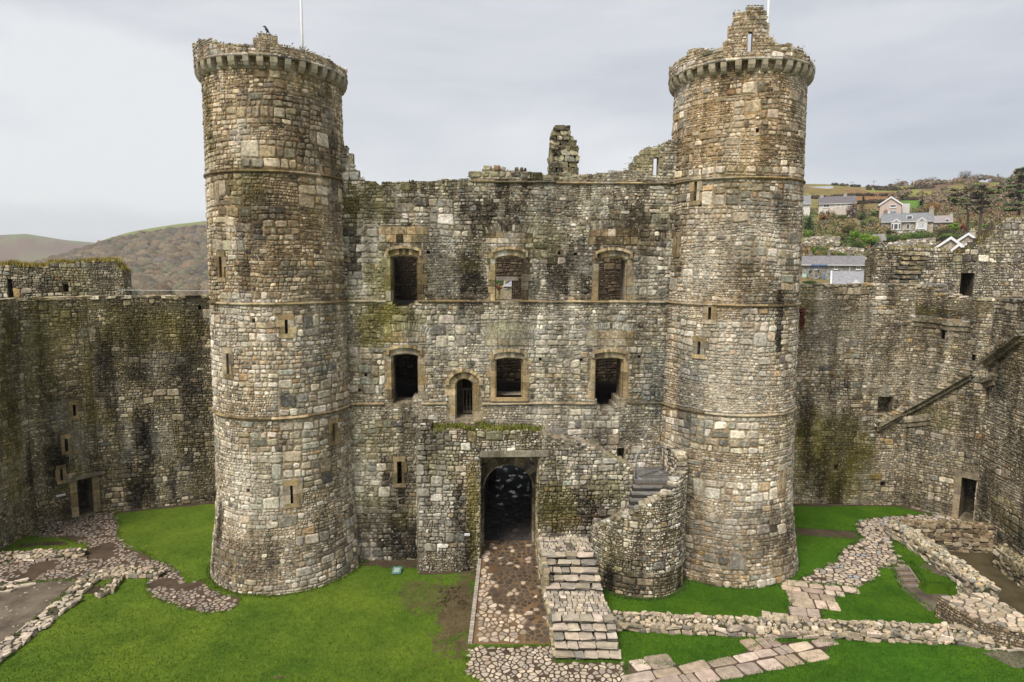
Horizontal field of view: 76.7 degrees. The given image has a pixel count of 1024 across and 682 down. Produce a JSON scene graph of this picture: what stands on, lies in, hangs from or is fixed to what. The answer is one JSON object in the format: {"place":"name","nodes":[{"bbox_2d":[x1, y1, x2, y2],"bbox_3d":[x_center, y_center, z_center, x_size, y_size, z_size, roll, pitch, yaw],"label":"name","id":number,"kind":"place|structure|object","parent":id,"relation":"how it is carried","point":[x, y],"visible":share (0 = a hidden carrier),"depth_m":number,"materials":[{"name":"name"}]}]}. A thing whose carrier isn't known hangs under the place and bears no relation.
{"place":"outdoors","nodes":[
{"label":"outdoors","id":0,"kind":"place"},
{"bbox_2d":[0,580,74,641],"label":"gravel path","id":1,"kind":"structure","parent":0,"point":[33,601],"depth_m":23.75,"materials":[{"name":"grey gravel"}]},
{"bbox_2d":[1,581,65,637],"bbox_3d":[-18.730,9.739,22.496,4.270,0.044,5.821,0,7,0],"label":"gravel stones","id":2,"kind":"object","parent":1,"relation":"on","point":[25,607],"visible":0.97,"depth_m":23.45,"materials":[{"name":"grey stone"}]},
{"bbox_2d":[0,256,132,298],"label":"parapet block","id":3,"kind":"structure","parent":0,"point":[82,276],"depth_m":37.26,"materials":[{"name":"stone"}]},
{"bbox_2d":[0,512,236,612],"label":"cobbled path","id":4,"kind":"structure","parent":0,"point":[132,563],"depth_m":26.62,"materials":[{"name":"stone"}]},
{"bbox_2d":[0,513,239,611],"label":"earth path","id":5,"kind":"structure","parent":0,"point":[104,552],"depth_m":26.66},
{"bbox_2d":[119,290,206,294],"bbox_3d":[-20.541,-2.444,38.240,4.774,1.183,0.040,-2,7,-18],"label":"safety rail","id":6,"kind":"object","parent":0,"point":[173,290],"visible":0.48,"depth_m":38.38,"materials":[{"name":"metal"}]},
{"bbox_2d":[484,465,531,540],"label":"passage floor","id":7,"kind":"structure","parent":0,"point":[511,481],"depth_m":32.27,"materials":[{"name":"grey stone"}]},
{"bbox_2d":[485,495,531,542],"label":"passage cobbles","id":8,"kind":"object","parent":7,"relation":"on","point":[500,512],"visible":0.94,"depth_m":30.29,"materials":[{"name":"stone"}]},
{"bbox_2d":[0,182,1016,298],"bbox_3d":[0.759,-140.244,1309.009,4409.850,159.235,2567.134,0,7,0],"label":"hills","id":9,"kind":"structure","parent":0,"point":[29,248],"depth_m":307.80,"materials":[{"name":"green plant"}]},
{"bbox_2d":[32,225,209,294],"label":"woodland","id":10,"kind":"object","parent":9,"relation":"on","point":[170,258],"visible":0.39,"depth_m":347.03,"materials":[{"name":"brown wood"}]},
{"bbox_2d":[503,281,511,298],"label":"cottage","id":11,"kind":"structure","parent":9,"relation":"on","point":[507,286],"depth_m":119.81,"materials":[{"name":"stone"}]},
{"bbox_2d":[803,195,810,217],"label":"house","id":12,"kind":"structure","parent":9,"relation":"on","point":[806,204],"depth_m":171.53,"materials":[{"name":"paint"}]},
{"bbox_2d":[803,215,814,230],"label":"bush","id":13,"kind":"object","parent":9,"relation":"on","point":[809,222],"visible":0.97,"depth_m":147.28,"materials":[{"name":"green plant"}]},
{"bbox_2d":[803,236,840,246],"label":"garden wall","id":14,"kind":"structure","parent":9,"relation":"on","point":[824,240],"depth_m":136.18,"materials":[{"name":"stone"}]},
{"bbox_2d":[817,250,837,255],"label":"bush","id":15,"kind":"object","parent":9,"relation":"on","point":[824,252],"visible":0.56,"depth_m":124.44,"materials":[{"name":"green plant"}]},
{"bbox_2d":[801,245,870,279],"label":"terraced cottages","id":16,"kind":"structure","parent":9,"relation":"on","point":[826,265],"depth_m":117.28,"materials":[{"name":"stone"}]},
{"bbox_2d":[818,193,856,216],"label":"house","id":17,"kind":"structure","parent":9,"relation":"on","point":[839,205],"depth_m":177.47,"materials":[{"name":"paint"}]},
{"bbox_2d":[828,247,864,255],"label":"garden wall","id":18,"kind":"structure","parent":9,"relation":"on","point":[860,251],"depth_m":129.49,"materials":[{"name":"stone"}]},
{"bbox_2d":[830,271,863,283],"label":"outbuilding","id":19,"kind":"structure","parent":9,"relation":"on","point":[840,277],"depth_m":105.30,"materials":[{"name":"paint"}]},
{"bbox_2d":[841,224,856,239],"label":"bush","id":20,"kind":"object","parent":9,"relation":"on","point":[847,228],"visible":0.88,"depth_m":142.45,"materials":[{"name":"green plant"}]},
{"bbox_2d":[845,202,857,217],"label":"bare tree","id":21,"kind":"object","parent":9,"relation":"on","point":[849,209],"visible":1,"depth_m":172.71,"materials":[{"name":"grey plant"}]},
{"bbox_2d":[849,230,860,241],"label":"bush","id":22,"kind":"object","parent":9,"relation":"on","point":[855,234],"visible":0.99,"depth_m":134.19,"materials":[{"name":"green plant"}]},
{"bbox_2d":[850,240,868,247],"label":"bush","id":23,"kind":"object","parent":9,"relation":"on","point":[857,244],"visible":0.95,"depth_m":131.41,"materials":[{"name":"green plant"}]},
{"bbox_2d":[856,213,866,225],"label":"bush","id":24,"kind":"object","parent":9,"relation":"on","point":[861,216],"visible":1,"depth_m":157.48,"materials":[{"name":"green plant"}]},
{"bbox_2d":[859,194,868,212],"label":"larch tree","id":25,"kind":"object","parent":9,"relation":"on","point":[864,201],"visible":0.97,"depth_m":174.61,"materials":[{"name":"brown plant"}]},
{"bbox_2d":[858,233,870,247],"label":"bush","id":26,"kind":"object","parent":9,"relation":"on","point":[861,235],"visible":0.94,"depth_m":132.97,"materials":[{"name":"green plant"}]},
{"bbox_2d":[860,235,880,247],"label":"bush","id":27,"kind":"object","parent":9,"relation":"on","point":[871,239],"visible":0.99,"depth_m":131.96,"materials":[{"name":"green plant"}]},
{"bbox_2d":[871,234,886,248],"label":"cottage","id":28,"kind":"structure","parent":9,"relation":"on","point":[881,240],"depth_m":131.85,"materials":[{"name":"stone"}]},
{"bbox_2d":[877,196,909,218],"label":"house","id":29,"kind":"structure","parent":9,"relation":"on","point":[891,204],"depth_m":169.20,"materials":[{"name":"paint"}]},
{"bbox_2d":[885,234,908,241],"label":"bush","id":30,"kind":"object","parent":9,"relation":"on","point":[893,238],"visible":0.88,"depth_m":136.03,"materials":[{"name":"green plant"}]},
{"bbox_2d":[881,206,934,234],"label":"house","id":31,"kind":"structure","parent":9,"relation":"on","point":[902,222],"depth_m":149.91,"materials":[{"name":"stone"}]},
{"bbox_2d":[886,238,935,247],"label":"garden wall","id":32,"kind":"structure","parent":9,"relation":"on","point":[927,242],"depth_m":116.47,"materials":[{"name":"stone"}]},
{"bbox_2d":[800,174,1023,279],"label":"scrub","id":33,"kind":"object","parent":9,"relation":"on","point":[939,197],"visible":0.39,"depth_m":179.09,"materials":[{"name":"brown plant"}]},
{"bbox_2d":[911,231,933,238],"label":"bush","id":34,"kind":"object","parent":9,"relation":"on","point":[919,235],"visible":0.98,"depth_m":138.16,"materials":[{"name":"green plant"}]},
{"bbox_2d":[924,202,940,212],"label":"autumn tree","id":35,"kind":"object","parent":9,"relation":"on","point":[934,204],"visible":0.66,"depth_m":164.44,"materials":[{"name":"brown plant"}]},
{"bbox_2d":[933,213,952,227],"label":"cottage","id":36,"kind":"structure","parent":9,"relation":"on","point":[945,219],"depth_m":156.35,"materials":[{"name":"stone"}]},
{"bbox_2d":[863,215,1023,297],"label":"ruined block","id":37,"kind":"structure","parent":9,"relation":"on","point":[989,262],"depth_m":39.14,"materials":[{"name":"stone"}]},
{"bbox_2d":[934,236,962,249],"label":"house","id":38,"kind":"structure","parent":9,"relation":"on","point":[951,242],"depth_m":98.95,"materials":[{"name":"stone"}]},
{"bbox_2d":[933,227,963,241],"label":"bush","id":39,"kind":"object","parent":9,"relation":"on","point":[947,231],"visible":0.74,"depth_m":138.26,"materials":[{"name":"green plant"}]},
{"bbox_2d":[939,233,957,238],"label":"bush","id":40,"kind":"object","parent":9,"relation":"on","point":[943,236],"visible":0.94,"depth_m":135.20,"materials":[{"name":"green plant"}]},
{"bbox_2d":[958,228,975,244],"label":"house","id":41,"kind":"structure","parent":9,"relation":"on","point":[967,237],"depth_m":110.82,"materials":[{"name":"paint"}]},
{"bbox_2d":[946,182,1003,237],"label":"pine tree","id":42,"kind":"object","parent":9,"relation":"on","point":[977,189],"visible":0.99,"depth_m":135.37,"materials":[{"name":"green plant"}]},
{"bbox_2d":[992,167,1023,215],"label":"pine tree","id":43,"kind":"object","parent":9,"relation":"on","point":[1017,185],"visible":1,"depth_m":122.17,"materials":[{"name":"green plant"}]},
{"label":"house","id":44,"kind":"object","parent":9,"relation":"on","visible":0},
{"bbox_2d":[950,243,963,252],"bbox_3d":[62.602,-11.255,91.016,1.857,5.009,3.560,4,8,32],"label":"porch roof","id":45,"kind":"structure","parent":44,"relation":"attached to","point":[958,246],"depth_m":89.53,"materials":[{"name":"stone"}]},
{"bbox_2d":[0,448,1023,681],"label":"lawn","id":46,"kind":"structure","parent":0,"point":[926,587],"depth_m":22.21,"materials":[{"name":"green plant"}]},
{"bbox_2d":[0,578,35,591],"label":"wall","id":47,"kind":"structure","parent":46,"relation":"on","point":[8,586],"depth_m":24.87,"materials":[{"name":"stone"}]},
{"bbox_2d":[0,593,82,662],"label":"wall","id":48,"kind":"structure","parent":46,"relation":"on","point":[27,631],"depth_m":22.05,"materials":[{"name":"stone"}]},
{"bbox_2d":[0,547,88,561],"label":"wall","id":49,"kind":"structure","parent":46,"relation":"on","point":[40,554],"depth_m":27.17,"materials":[{"name":"stone"}]},
{"bbox_2d":[19,541,76,546],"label":"bare earth","id":50,"kind":"structure","parent":46,"relation":"on","point":[60,543],"depth_m":28.70,"materials":[{"name":"brown soil"}]},
{"bbox_2d":[85,583,105,593],"bbox_3d":[-15.906,9.480,24.712,1.056,0.001,0.904,-2,7,-21],"label":"earth pit","id":51,"kind":"object","parent":46,"relation":"on","point":[94,589],"visible":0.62,"depth_m":24.70,"materials":[{"name":"brown soil"}]},
{"bbox_2d":[0,294,215,549],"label":"curtain wall","id":52,"kind":"structure","parent":46,"relation":"on","point":[106,403],"depth_m":31.69,"materials":[{"name":"stone"}]},
{"bbox_2d":[55,464,67,484],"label":"slit window","id":53,"kind":"structure","parent":52,"relation":"in","point":[57,472],"depth_m":30.84,"materials":[{"name":"stone"}]},
{"bbox_2d":[60,434,71,454],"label":"slit window","id":54,"kind":"structure","parent":52,"relation":"in","point":[68,436],"depth_m":30.90,"materials":[{"name":"stone"}]},
{"bbox_2d":[68,400,79,419],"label":"slit window","id":55,"kind":"structure","parent":52,"relation":"in","point":[76,402],"depth_m":31.02,"materials":[{"name":"stone"}]},
{"bbox_2d":[94,574,123,598],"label":"wall","id":56,"kind":"structure","parent":46,"relation":"on","point":[113,585],"depth_m":24.54,"materials":[{"name":"stone"}]},
{"bbox_2d":[66,565,168,594],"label":"wall","id":57,"kind":"structure","parent":46,"relation":"on","point":[83,584],"depth_m":25.58,"materials":[{"name":"stone"}]},
{"bbox_2d":[103,501,214,514],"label":"bare earth","id":58,"kind":"structure","parent":46,"relation":"on","point":[191,504],"depth_m":33.05,"materials":[{"name":"brown soil"}]},
{"bbox_2d":[192,31,363,595],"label":"round tower","id":59,"kind":"structure","parent":46,"relation":"on","point":[285,507],"depth_m":24.09,"materials":[{"name":"stone"}]},
{"bbox_2d":[215,251,226,281],"bbox_3d":[-10.605,-2.752,23.904,0.627,1.123,0.379,5,8,32],"label":"slit window","id":60,"kind":"structure","parent":59,"relation":"in","point":[222,254],"depth_m":23.75,"materials":[{"name":"stone"}]},
{"bbox_2d":[222,347,234,378],"bbox_3d":[-10.482,0.810,24.191,0.620,1.148,0.379,4,8,27],"label":"slit window","id":61,"kind":"structure","parent":59,"relation":"in","point":[225,371],"depth_m":24.05,"materials":[{"name":"stone"}]},
{"bbox_2d":[276,314,296,337],"bbox_3d":[-8.357,-0.563,23.947,0.718,0.874,0.380,-2,7,-22],"label":"slit window","id":62,"kind":"structure","parent":59,"relation":"in","point":[280,323],"depth_m":23.78,"materials":[{"name":"stone"}]},
{"bbox_2d":[283,479,302,508],"bbox_3d":[-8.344,5.763,24.624,0.694,1.070,0.392,-2,7,-22],"label":"slit window","id":63,"kind":"structure","parent":59,"relation":"in","point":[297,487],"depth_m":24.46,"materials":[{"name":"stone"}]},
{"bbox_2d":[300,0,303,48],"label":"flagpole","id":64,"kind":"object","parent":59,"relation":"on","point":[301,24],"visible":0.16,"depth_m":25.43,"materials":[{"name":"metal"}]},
{"bbox_2d":[328,417,339,445],"bbox_3d":[-7.110,3.539,25.485,0.373,1.051,0.524,4,8,30],"label":"slit window","id":65,"kind":"structure","parent":59,"relation":"in","point":[334,421],"depth_m":25.36,"materials":[{"name":"stone"}]},
{"bbox_2d":[210,560,364,596],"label":"bare earth","id":66,"kind":"structure","parent":46,"relation":"on","point":[267,596],"depth_m":24.48,"materials":[{"name":"brown soil"}]},
{"bbox_2d":[362,560,417,568],"bbox_3d":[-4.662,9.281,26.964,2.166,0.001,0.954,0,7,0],"label":"bare earth","id":67,"kind":"structure","parent":46,"relation":"on","point":[385,563],"depth_m":26.91,"materials":[{"name":"brown soil"}]},
{"bbox_2d":[391,567,401,574],"bbox_3d":[-4.662,9.302,26.221,0.372,0.160,0.440,0,7,0],"label":"information panel","id":68,"kind":"object","parent":46,"relation":"on","point":[396,570],"visible":1,"depth_m":26.18,"materials":[{"name":"paint"}]},
{"bbox_2d":[384,575,468,616],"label":"bare earth","id":69,"kind":"structure","parent":46,"relation":"on","point":[427,603],"depth_m":24.39,"materials":[{"name":"brown soil"}]},
{"bbox_2d":[419,571,475,574],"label":"bare earth","id":70,"kind":"structure","parent":46,"relation":"on","point":[423,573],"depth_m":26.23,"materials":[{"name":"brown soil"}]},
{"bbox_2d":[420,572,475,665],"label":"bare earth","id":71,"kind":"structure","parent":46,"relation":"on","point":[455,620],"depth_m":22.96,"materials":[{"name":"brown soil"}]},
{"bbox_2d":[468,559,480,643],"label":"kerb","id":72,"kind":"structure","parent":46,"relation":"on","point":[471,629],"depth_m":23.36,"materials":[{"name":"stone"}]},
{"bbox_2d":[340,138,677,560],"bbox_3d":[-0.001,0.233,31.946,14.800,18.079,11.604,0,7,0],"label":"gatehouse","id":73,"kind":"object","parent":46,"relation":"on","point":[569,338],"visible":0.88,"depth_m":26.38,"materials":[{"name":"stone"}]},
{"bbox_2d":[392,456,406,487],"bbox_3d":[-4.681,5.425,27.041,0.621,1.312,0.352,0,7,-3],"label":"slit window","id":74,"kind":"structure","parent":73,"relation":"in","point":[402,459],"depth_m":26.87,"materials":[{"name":"stone"}]},
{"bbox_2d":[547,125,579,174],"bbox_3d":[2.659,-8.996,33.693,1.652,4.174,1.226,0,7,0],"label":"chimney stack","id":75,"kind":"object","parent":73,"relation":"on","point":[562,146],"visible":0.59,"depth_m":33.12,"materials":[{"name":"stone"}]},
{"bbox_2d":[472,540,549,643],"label":"cobbled ramp","id":76,"kind":"structure","parent":46,"relation":"on","point":[494,638],"depth_m":23.95,"materials":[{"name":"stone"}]},
{"bbox_2d":[415,418,634,572],"bbox_3d":[0.546,6.399,26.651,8.881,6.480,1.455,0,7,-4],"label":"gate porch","id":77,"kind":"object","parent":46,"relation":"on","point":[582,485],"visible":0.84,"depth_m":26.04,"materials":[{"name":"stone"}]},
{"bbox_2d":[536,536,621,659],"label":"stone steps","id":78,"kind":"structure","parent":46,"relation":"on","point":[580,621],"depth_m":22.70,"materials":[{"name":"beige stone"}]},
{"bbox_2d":[590,448,687,597],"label":"curved stair wall","id":79,"kind":"structure","parent":46,"relation":"on","point":[637,544],"depth_m":24.37,"materials":[{"name":"stone"}]},
{"bbox_2d":[635,446,664,479],"bbox_3d":[5.653,4.911,26.159,1.833,1.046,0.336,-5,9,-40],"label":"handrail","id":80,"kind":"object","parent":79,"relation":"on","point":[645,461],"visible":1,"depth_m":26.17,"materials":[{"name":"metal"}]},
{"bbox_2d":[603,578,687,599],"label":"bare earth","id":81,"kind":"structure","parent":46,"relation":"on","point":[683,589],"depth_m":24.71,"materials":[{"name":"brown soil"}]},
{"bbox_2d":[660,5,815,588],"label":"round tower","id":82,"kind":"structure","parent":46,"relation":"on","point":[729,407],"depth_m":24.80,"materials":[{"name":"stone"}]},
{"bbox_2d":[672,232,681,256],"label":"slit window","id":83,"kind":"structure","parent":82,"relation":"in","point":[677,241],"depth_m":25.83,"materials":[{"name":"stone"}]},
{"bbox_2d":[689,176,702,204],"bbox_3d":[7.174,-5.787,24.971,0.383,1.087,0.600,-5,9,-38],"label":"slit window","id":84,"kind":"structure","parent":82,"relation":"in","point":[692,184],"depth_m":24.87,"materials":[{"name":"stone"}]},
{"bbox_2d":[691,336,708,358],"bbox_3d":[7.402,0.243,25.255,0.657,0.869,0.383,6,9,40],"label":"slit window","id":85,"kind":"structure","parent":82,"relation":"in","point":[702,340],"depth_m":25.11,"materials":[{"name":"stone"}]},
{"bbox_2d":[702,302,716,323],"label":"slit window","id":86,"kind":"structure","parent":82,"relation":"in","point":[713,317],"depth_m":24.79,"materials":[{"name":"stone"}]},
{"bbox_2d":[766,0,769,22],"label":"flagpole","id":87,"kind":"object","parent":82,"relation":"on","point":[768,7],"depth_m":26.17,"materials":[{"name":"metal"}]},
{"bbox_2d":[777,464,785,494],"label":"slit window","id":88,"kind":"structure","parent":82,"relation":"in","point":[782,468],"depth_m":25.49,"materials":[{"name":"stone"}]},
{"bbox_2d":[613,610,994,647],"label":"wall","id":89,"kind":"structure","parent":46,"relation":"on","point":[772,626],"depth_m":21.87,"materials":[{"name":"stone"}]},
{"bbox_2d":[793,504,937,515],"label":"bare earth","id":90,"kind":"structure","parent":46,"relation":"on","point":[830,505],"depth_m":33.82,"materials":[{"name":"brown soil"}]},
{"bbox_2d":[885,565,919,587],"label":"timber steps","id":91,"kind":"structure","parent":46,"relation":"on","point":[908,576],"depth_m":26.51,"materials":[{"name":"brown wood"}]},
{"bbox_2d":[793,282,1023,557],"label":"curtain wall","id":92,"kind":"structure","parent":46,"relation":"on","point":[930,379],"depth_m":32.77,"materials":[{"name":"stone"}]},
{"bbox_2d":[799,307,806,348],"bbox_3d":[12.312,-0.548,27.518,0.566,1.828,0.144,0,7,0],"label":"creeper","id":93,"kind":"object","parent":92,"relation":"hanging from","point":[802,311],"visible":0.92,"depth_m":27.46,"materials":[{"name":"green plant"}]},
{"bbox_2d":[921,563,943,576],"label":"bare earth","id":94,"kind":"structure","parent":46,"relation":"on","point":[935,570],"depth_m":26.80,"materials":[{"name":"brown soil"}]},
{"bbox_2d":[883,520,1000,600],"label":"wall","id":95,"kind":"structure","parent":46,"relation":"on","point":[968,579],"depth_m":26.59,"materials":[{"name":"stone"}]},
{"bbox_2d":[893,518,994,552],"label":"wall","id":96,"kind":"structure","parent":46,"relation":"on","point":[962,536],"depth_m":30.02,"materials":[{"name":"stone"}]},
{"bbox_2d":[935,592,1023,652],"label":"masonry platform","id":97,"kind":"structure","parent":46,"relation":"on","point":[987,614],"depth_m":22.02,"materials":[{"name":"stone"}]},
{"bbox_2d":[984,643,1021,651],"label":"wall","id":98,"kind":"structure","parent":46,"relation":"on","point":[1002,647],"depth_m":21.11,"materials":[{"name":"stone"}]},
{"bbox_2d":[992,543,1023,589],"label":"wall","id":99,"kind":"structure","parent":46,"relation":"on","point":[1008,562],"depth_m":27.64,"materials":[{"name":"stone"}]},
{"bbox_2d":[0,0,1023,242],"label":"sky","id":100,"kind":"structure","parent":0,"point":[101,111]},
{"bbox_2d":[465,645,625,681],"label":"cobbled path","id":101,"kind":"structure","parent":0,"point":[549,669],"depth_m":20.07,"materials":[{"name":"stone"}]},
{"bbox_2d":[621,637,838,681],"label":"flagstone path","id":102,"kind":"structure","parent":0,"point":[702,670],"depth_m":20.30,"materials":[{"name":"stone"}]},
{"bbox_2d":[762,580,859,619],"bbox_3d":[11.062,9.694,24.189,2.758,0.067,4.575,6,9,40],"label":"flagstone path","id":103,"kind":"structure","parent":0,"point":[803,601],"depth_m":24.30,"materials":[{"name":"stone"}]},
{"bbox_2d":[795,528,857,538],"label":"earth path","id":104,"kind":"structure","parent":0,"point":[831,533],"depth_m":30.28,"materials":[{"name":"brown soil"}]},
{"bbox_2d":[800,514,966,586],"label":"cobbled path","id":105,"kind":"structure","parent":0,"point":[854,562],"depth_m":27.72,"materials":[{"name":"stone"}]},
{"bbox_2d":[902,587,948,610],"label":"gravel path","id":106,"kind":"structure","parent":0,"point":[925,597],"depth_m":25.36,"materials":[{"name":"grey gravel"}]},
{"bbox_2d":[949,552,1023,614],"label":"muddy yard","id":107,"kind":"structure","parent":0,"point":[1011,593],"depth_m":27.63,"materials":[{"name":"brown soil"}]},
{"bbox_2d":[984,650,1023,667],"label":"earth path","id":108,"kind":"structure","parent":0,"point":[1006,654],"depth_m":20.74,"materials":[{"name":"brown soil"}]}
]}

